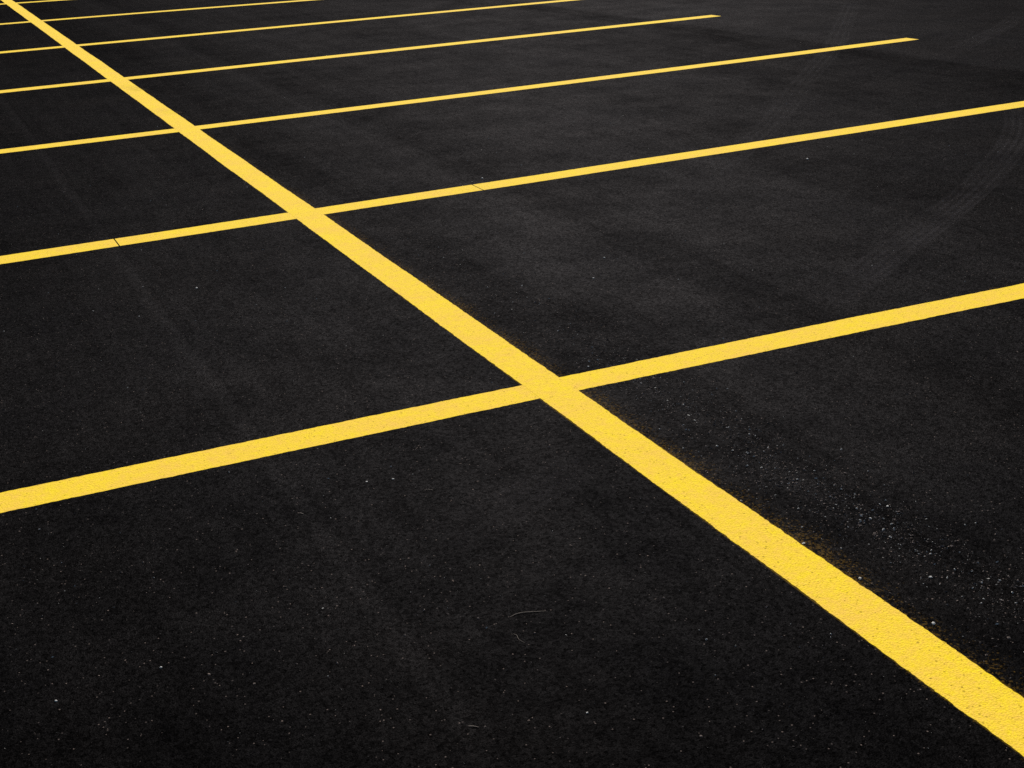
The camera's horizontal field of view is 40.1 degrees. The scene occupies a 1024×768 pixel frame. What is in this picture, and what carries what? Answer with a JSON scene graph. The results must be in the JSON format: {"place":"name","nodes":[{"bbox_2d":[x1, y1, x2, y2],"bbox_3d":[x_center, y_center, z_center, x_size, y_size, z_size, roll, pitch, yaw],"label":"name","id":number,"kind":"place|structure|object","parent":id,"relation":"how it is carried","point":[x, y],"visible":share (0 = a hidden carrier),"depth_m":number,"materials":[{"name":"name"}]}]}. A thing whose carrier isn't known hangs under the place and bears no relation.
{"place":"outdoors","nodes":[
{"label":"outdoors","id":0,"kind":"place"},
{"bbox_2d":[0,0,1023,767],"bbox_3d":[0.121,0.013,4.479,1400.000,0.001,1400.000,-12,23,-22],"label":"ground","id":1,"kind":"structure","parent":0,"point":[562,530],"depth_m":4.54,"materials":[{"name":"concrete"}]},
{"bbox_2d":[0,0,61,4],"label":"parking line","id":2,"kind":"object","parent":1,"relation":"on","point":[34,1],"visible":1,"depth_m":18.85,"materials":[{"name":"yellow paint"}]},
{"bbox_2d":[0,0,311,24],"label":"parking line","id":3,"kind":"object","parent":1,"relation":"on","point":[158,11],"visible":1,"depth_m":16.75,"materials":[{"name":"yellow paint"}]},
{"bbox_2d":[0,0,574,52],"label":"parking line","id":4,"kind":"object","parent":1,"relation":"on","point":[284,26],"visible":1,"depth_m":14.59,"materials":[{"name":"yellow paint"}]},
{"bbox_2d":[0,15,717,92],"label":"parking line","id":5,"kind":"object","parent":1,"relation":"on","point":[316,58],"visible":1,"depth_m":12.26,"materials":[{"name":"yellow paint"}]},
{"bbox_2d":[0,38,918,153],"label":"parking line","id":6,"kind":"object","parent":1,"relation":"on","point":[75,142],"visible":1,"depth_m":9.86,"materials":[{"name":"yellow paint"}]},
{"bbox_2d":[0,283,1023,512],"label":"parking line","id":7,"kind":"object","parent":1,"relation":"on","point":[40,494],"visible":1,"depth_m":4.36,"materials":[{"name":"yellow paint"}]},
{"bbox_2d":[0,101,1023,263],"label":"parking line","id":8,"kind":"object","parent":1,"relation":"on","point":[43,253],"visible":1,"depth_m":7.21,"materials":[{"name":"yellow paint"}]},
{"bbox_2d":[1,0,1023,756],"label":"parking line","id":9,"kind":"object","parent":1,"relation":"on","point":[975,692],"visible":1,"depth_m":3.75,"materials":[{"name":"yellow paint"}]},
{"bbox_2d":[2,0,1023,767],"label":"grit","id":10,"kind":"object","parent":1,"relation":"on","point":[706,446],"visible":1,"depth_m":3.79,"materials":[{"name":"gravel"}]}
]}

